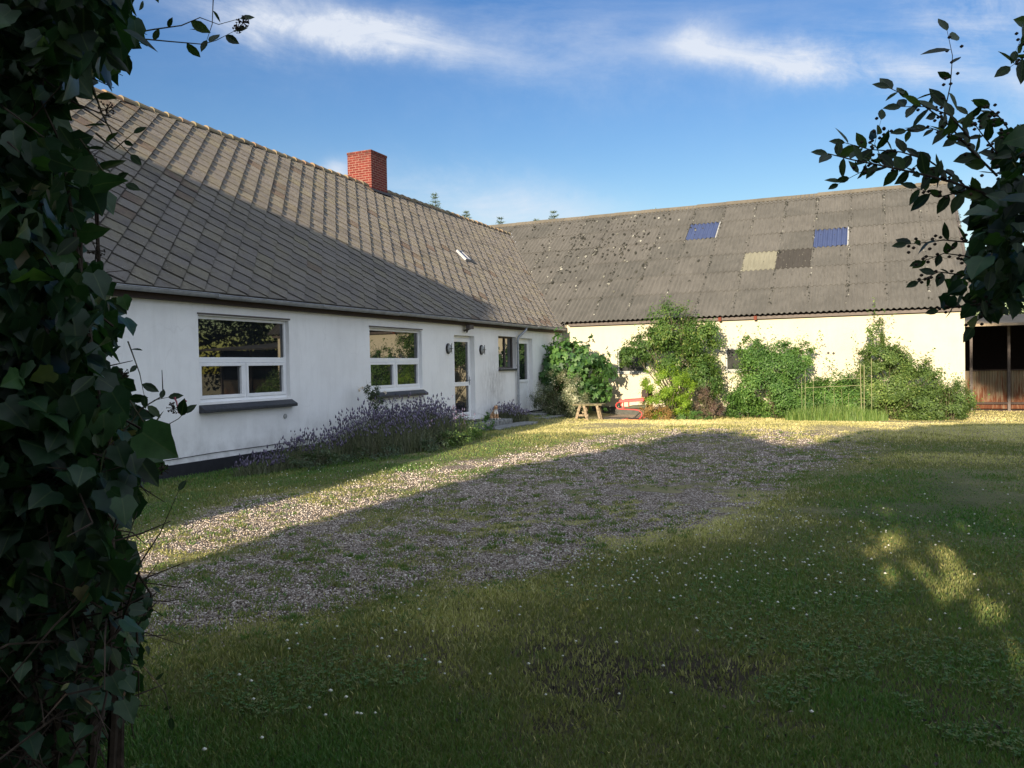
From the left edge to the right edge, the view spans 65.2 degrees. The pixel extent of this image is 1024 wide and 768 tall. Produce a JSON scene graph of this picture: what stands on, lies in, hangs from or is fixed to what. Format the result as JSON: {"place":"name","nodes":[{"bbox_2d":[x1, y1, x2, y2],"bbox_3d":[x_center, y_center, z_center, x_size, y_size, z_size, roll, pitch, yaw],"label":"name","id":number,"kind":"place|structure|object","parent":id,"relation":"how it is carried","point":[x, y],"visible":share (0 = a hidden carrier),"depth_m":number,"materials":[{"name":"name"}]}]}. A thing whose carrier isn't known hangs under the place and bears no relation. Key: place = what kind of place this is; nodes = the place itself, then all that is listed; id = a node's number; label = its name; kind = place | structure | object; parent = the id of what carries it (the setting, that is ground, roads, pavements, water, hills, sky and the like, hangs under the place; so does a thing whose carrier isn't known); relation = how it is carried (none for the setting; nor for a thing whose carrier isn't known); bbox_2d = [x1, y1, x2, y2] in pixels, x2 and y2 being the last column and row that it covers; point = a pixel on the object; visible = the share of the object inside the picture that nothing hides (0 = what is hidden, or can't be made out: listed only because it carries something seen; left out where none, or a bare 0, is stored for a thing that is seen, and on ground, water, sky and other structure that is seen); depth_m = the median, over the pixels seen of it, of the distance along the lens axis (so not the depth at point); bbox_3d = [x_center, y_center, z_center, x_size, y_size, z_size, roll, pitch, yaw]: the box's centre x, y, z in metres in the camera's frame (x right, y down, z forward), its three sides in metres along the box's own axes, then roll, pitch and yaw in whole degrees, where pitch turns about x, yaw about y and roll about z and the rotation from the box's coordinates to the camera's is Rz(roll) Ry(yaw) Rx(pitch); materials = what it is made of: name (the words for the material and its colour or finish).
{"place":"outdoors","nodes":[
{"label":"outdoors","id":0,"kind":"place"},
{"bbox_2d":[124,425,917,697],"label":"gravel","id":1,"kind":"structure","parent":0,"point":[449,525],"depth_m":7.78,"materials":[{"name":"grey gravel"}]},
{"bbox_2d":[94,0,1023,314],"label":"sky","id":2,"kind":"structure","parent":0,"point":[515,111],"materials":[{"name":"blue"}]},
{"bbox_2d":[97,410,1023,767],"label":"grass","id":3,"kind":"structure","parent":0,"point":[315,732],"depth_m":4.26,"materials":[{"name":"green plant"}]},
{"bbox_2d":[123,439,1023,767],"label":"clover","id":4,"kind":"object","parent":3,"relation":"on","point":[801,685],"depth_m":4.31,"materials":[{"name":"green plant"}]},
{"bbox_2d":[98,409,1023,767],"bbox_3d":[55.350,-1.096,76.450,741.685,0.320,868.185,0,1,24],"label":"ground","id":5,"kind":"structure","parent":0,"point":[692,495],"depth_m":6.87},
{"bbox_2d":[0,0,254,767],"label":"ivy hedge","id":6,"kind":"object","parent":5,"relation":"on","point":[86,447],"visible":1,"depth_m":1.84,"materials":[{"name":"green plant"}]},
{"bbox_2d":[231,445,288,477],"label":"lavender bush","id":7,"kind":"object","parent":5,"relation":"on","point":[261,468],"visible":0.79,"depth_m":12.49,"materials":[{"name":"plant"}]},
{"bbox_2d":[266,426,349,468],"bbox_3d":[-3.419,1.074,13.503,1.417,0.714,1.636,0,1,24],"label":"lavender bush","id":8,"kind":"object","parent":5,"relation":"on","point":[301,441],"visible":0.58,"depth_m":13.33,"materials":[{"name":"purple plant"}]},
{"bbox_2d":[281,438,357,470],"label":"border plant","id":9,"kind":"object","parent":5,"relation":"on","point":[335,460],"visible":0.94,"depth_m":12.66,"materials":[{"name":"green plant"}]},
{"bbox_2d":[56,87,612,483],"bbox_3d":[-5.420,-2.989,23.398,9.750,8.710,29.928,0,1,24],"label":"farmhouse","id":10,"kind":"object","parent":5,"relation":"on","point":[275,295],"visible":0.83,"depth_m":16.50,"materials":[{"name":"paint"}]},
{"bbox_2d":[197,312,297,413],"bbox_3d":[-4.614,-0.370,13.972,0.275,1.635,2.290,0,1,24],"label":"window","id":11,"kind":"structure","parent":10,"relation":"in","point":[232,351],"depth_m":13.93,"materials":[{"name":"clear glass"}]},
{"bbox_2d":[369,326,427,398],"bbox_3d":[-2.631,-0.500,18.397,0.275,1.595,2.290,0,1,24],"label":"window","id":12,"kind":"structure","parent":10,"relation":"in","point":[394,354],"depth_m":18.41,"materials":[{"name":"clear glass"}]},
{"bbox_2d":[454,336,470,418],"bbox_3d":[-1.384,-0.179,21.498,0.140,2.224,1.164,0,1,24],"label":"door","id":13,"kind":"structure","parent":10,"relation":"in","point":[461,344],"depth_m":21.61,"materials":[{"name":"clear glass"}]},
{"bbox_2d":[498,336,516,370],"bbox_3d":[-0.180,-0.911,23.989,0.250,1.017,1.340,0,1,24],"label":"window","id":14,"kind":"structure","parent":10,"relation":"in","point":[505,353],"depth_m":24.09,"materials":[{"name":"grey glass"}]},
{"bbox_2d":[519,338,529,410],"bbox_3d":[0.305,-0.290,25.315,0.100,2.294,1.074,0,1,24],"label":"door","id":15,"kind":"structure","parent":10,"relation":"in","point":[523,343],"depth_m":25.45,"materials":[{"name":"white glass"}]},
{"bbox_2d":[338,435,403,463],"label":"border plant","id":16,"kind":"object","parent":5,"relation":"on","point":[381,455],"visible":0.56,"depth_m":13.13,"materials":[{"name":"green plant"}]},
{"bbox_2d":[358,377,392,422],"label":"rose bush","id":17,"kind":"object","parent":5,"relation":"on","point":[367,393],"visible":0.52,"depth_m":16.60,"materials":[{"name":"green plant"}]},
{"bbox_2d":[317,395,438,459],"bbox_3d":[-2.414,0.781,14.550,2.227,1.137,2.294,0,1,24],"label":"lavender bush","id":18,"kind":"object","parent":5,"relation":"on","point":[393,433],"visible":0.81,"depth_m":14.15,"materials":[{"name":"purple plant"}]},
{"bbox_2d":[373,392,474,445],"bbox_3d":[-1.827,0.682,15.826,2.288,1.100,2.171,0,1,24],"label":"lavender bush","id":19,"kind":"object","parent":5,"relation":"on","point":[448,421],"visible":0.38,"depth_m":15.62,"materials":[{"name":"purple plant"}]},
{"bbox_2d":[429,193,440,207],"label":"fir tree","id":20,"kind":"object","parent":5,"relation":"on","point":[436,202],"visible":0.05,"depth_m":46.02,"materials":[{"name":"green plant"}]},
{"bbox_2d":[411,400,467,424],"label":"lavender bush","id":21,"kind":"object","parent":5,"relation":"on","point":[443,411],"visible":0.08,"depth_m":17.22,"materials":[{"name":"purple plant"}]},
{"bbox_2d":[413,425,467,452],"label":"border plant","id":22,"kind":"object","parent":5,"relation":"on","point":[434,448],"visible":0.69,"depth_m":14.36,"materials":[{"name":"green plant"}]},
{"bbox_2d":[432,419,475,446],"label":"border plant","id":23,"kind":"object","parent":5,"relation":"on","point":[464,432],"visible":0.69,"depth_m":15.07,"materials":[{"name":"green plant"}]},
{"bbox_2d":[436,411,492,440],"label":"border plant","id":24,"kind":"object","parent":5,"relation":"on","point":[478,435],"visible":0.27,"depth_m":16.20,"materials":[{"name":"green plant"}]},
{"bbox_2d":[462,211,471,217],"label":"fir tree","id":25,"kind":"object","parent":5,"relation":"on","point":[466,214],"visible":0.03,"depth_m":45.18,"materials":[{"name":"green plant"}]},
{"bbox_2d":[467,418,512,428],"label":"step","id":26,"kind":"structure","parent":5,"relation":"on","point":[501,421],"depth_m":21.09,"materials":[{"name":"concrete"}]},
{"bbox_2d":[490,405,500,419],"bbox_3d":[-0.448,0.759,21.523,0.278,0.393,0.339,0,1,24],"label":"cat","id":27,"kind":"object","parent":26,"relation":"on","point":[495,414],"visible":0.98,"depth_m":21.40},
{"bbox_2d":[483,410,498,430],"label":"step plant","id":28,"kind":"object","parent":5,"relation":"on","point":[486,418],"visible":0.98,"depth_m":19.66,"materials":[{"name":"green plant"}]},
{"bbox_2d":[481,421,537,430],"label":"paving slab","id":29,"kind":"structure","parent":5,"relation":"on","point":[500,427],"depth_m":21.17,"materials":[{"name":"concrete"}]},
{"bbox_2d":[490,399,530,422],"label":"lavender bush","id":30,"kind":"object","parent":5,"relation":"on","point":[509,411],"visible":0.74,"depth_m":22.39,"materials":[{"name":"purple plant"}]},
{"bbox_2d":[119,425,910,676],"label":"weeds","id":31,"kind":"object","parent":5,"relation":"on","point":[293,615],"visible":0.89,"depth_m":6.43,"materials":[{"name":"green plant"}]},
{"bbox_2d":[527,411,547,415],"bbox_3d":[0.850,1.054,25.150,0.710,0.320,1.450,0,1,24],"label":"door step","id":32,"kind":"object","parent":5,"relation":"on","point":[535,413],"depth_m":24.64,"materials":[{"name":"concrete"}]},
{"bbox_2d":[534,414,564,418],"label":"paving slab","id":33,"kind":"structure","parent":5,"relation":"on","point":[557,415],"depth_m":24.22,"materials":[{"name":"concrete"}]},
{"bbox_2d":[548,211,557,218],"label":"fir tree","id":34,"kind":"object","parent":5,"relation":"on","point":[552,217],"visible":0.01,"depth_m":43.01,"materials":[{"name":"green plant"}]},
{"bbox_2d":[527,369,592,417],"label":"variegated shrub","id":35,"kind":"object","parent":5,"relation":"on","point":[552,409],"visible":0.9,"depth_m":24.82,"materials":[{"name":"green plant"}]},
{"bbox_2d":[538,327,618,413],"bbox_3d":[1.928,-0.412,26.692,3.202,2.946,2.061,-1,1,1],"label":"fig bush","id":36,"kind":"object","parent":5,"relation":"on","point":[593,385],"visible":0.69,"depth_m":26.16,"materials":[{"name":"green plant"}]},
{"bbox_2d":[572,403,605,420],"bbox_3d":[2.270,0.865,23.461,0.906,0.582,0.529,0,1,24],"label":"wooden trestle","id":37,"kind":"object","parent":5,"relation":"on","point":[586,408],"visible":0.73,"depth_m":23.35,"materials":[{"name":"brown wood"}]},
{"bbox_2d":[616,389,651,419],"bbox_3d":[3.677,0.637,24.121,1.003,0.945,0.648,0,1,24],"label":"garden lounger","id":38,"kind":"object","parent":5,"relation":"on","point":[636,407],"visible":0.73,"depth_m":23.85,"materials":[{"name":"red paint"}]},
{"bbox_2d":[603,415,677,419],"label":"terrace","id":39,"kind":"structure","parent":5,"relation":"on","point":[618,416],"depth_m":25.95,"materials":[{"name":"grey stone"}]},
{"bbox_2d":[607,291,727,417],"bbox_3d":[4.942,-0.875,25.336,3.869,4.036,1.916,0,1,24],"label":"elder tree","id":40,"kind":"object","parent":5,"relation":"on","point":[666,338],"visible":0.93,"depth_m":25.04,"materials":[{"name":"green plant"}]},
{"bbox_2d":[636,362,702,419],"bbox_3d":[4.647,0.187,23.846,1.936,1.904,1.338,-1,1,1],"label":"golden shrub","id":41,"kind":"object","parent":5,"relation":"on","point":[672,397],"visible":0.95,"depth_m":23.69,"materials":[{"name":"green plant"}]},
{"bbox_2d":[671,405,712,419],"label":"ground shrub","id":42,"kind":"object","parent":5,"relation":"on","point":[693,416],"visible":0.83,"depth_m":23.46,"materials":[{"name":"green plant"}]},
{"bbox_2d":[693,382,725,418],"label":"purple shrub","id":43,"kind":"object","parent":5,"relation":"on","point":[704,408],"visible":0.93,"depth_m":23.94,"materials":[{"name":"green plant"}]},
{"bbox_2d":[490,181,970,417],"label":"barn","id":44,"kind":"structure","parent":5,"relation":"on","point":[829,265],"depth_m":27.49,"materials":[{"name":"concrete"}]},
{"bbox_2d":[617,349,647,373],"bbox_3d":[4.098,-0.761,27.197,1.130,0.857,0.140,0,1,24],"label":"window","id":45,"kind":"structure","parent":44,"relation":"in","point":[632,369],"depth_m":27.21,"materials":[{"name":"white glass"}]},
{"bbox_2d":[724,348,752,372],"bbox_3d":[7.315,-0.768,25.755,0.940,0.797,0.140,0,1,24],"label":"window","id":46,"kind":"structure","parent":44,"relation":"in","point":[729,352],"depth_m":25.87,"materials":[{"name":"white glass"}]},
{"bbox_2d":[718,322,875,418],"bbox_3d":[8.354,-0.380,23.779,4.571,2.990,2.391,0,1,24],"label":"shrub","id":47,"kind":"object","parent":5,"relation":"on","point":[779,386],"visible":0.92,"depth_m":23.83,"materials":[{"name":"green plant"}]},
{"bbox_2d":[801,358,871,412],"bbox_3d":[9.121,0.193,22.527,1.841,1.788,0.089,-1,1,22],"label":"cane support","id":48,"kind":"object","parent":5,"relation":"on","point":[848,393],"visible":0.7,"depth_m":22.27,"materials":[{"name":"beige wood"}]},
{"bbox_2d":[784,401,888,420],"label":"tall grass clump","id":49,"kind":"object","parent":5,"relation":"on","point":[835,413],"visible":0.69,"depth_m":22.24,"materials":[{"name":"green plant"}]},
{"bbox_2d":[832,297,954,420],"bbox_3d":[10.787,-0.719,22.820,3.707,3.618,1.868,0,1,24],"label":"tall shrub","id":50,"kind":"object","parent":5,"relation":"on","point":[896,396],"visible":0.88,"depth_m":22.61,"materials":[{"name":"green plant"}]},
{"bbox_2d":[811,16,1023,341],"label":"tree branches","id":51,"kind":"object","parent":5,"relation":"on","point":[993,273],"visible":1,"depth_m":3.15,"materials":[{"name":"green plant"}]},
{"bbox_2d":[907,370,989,420],"bbox_3d":[12.069,0.349,22.120,2.039,1.448,1.419,0,1,24],"label":"corner shrub","id":52,"kind":"object","parent":5,"relation":"on","point":[957,393],"visible":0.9,"depth_m":21.98,"materials":[{"name":"green plant"}]},
{"bbox_2d":[965,314,1023,410],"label":"lean to shed","id":53,"kind":"object","parent":5,"relation":"on","point":[994,360],"visible":0.69,"depth_m":26.54,"materials":[{"name":"brown wood"}]},
{"bbox_2d":[975,302,1023,315],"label":"broadleaf tree","id":54,"kind":"object","parent":5,"relation":"on","point":[1020,312],"depth_m":36.38,"materials":[{"name":"green plant"}]},
{"bbox_2d":[148,588,1009,767],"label":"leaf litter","id":55,"kind":"object","parent":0,"point":[936,755],"visible":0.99,"depth_m":3.61,"materials":[{"name":"brown plant"}]}
]}

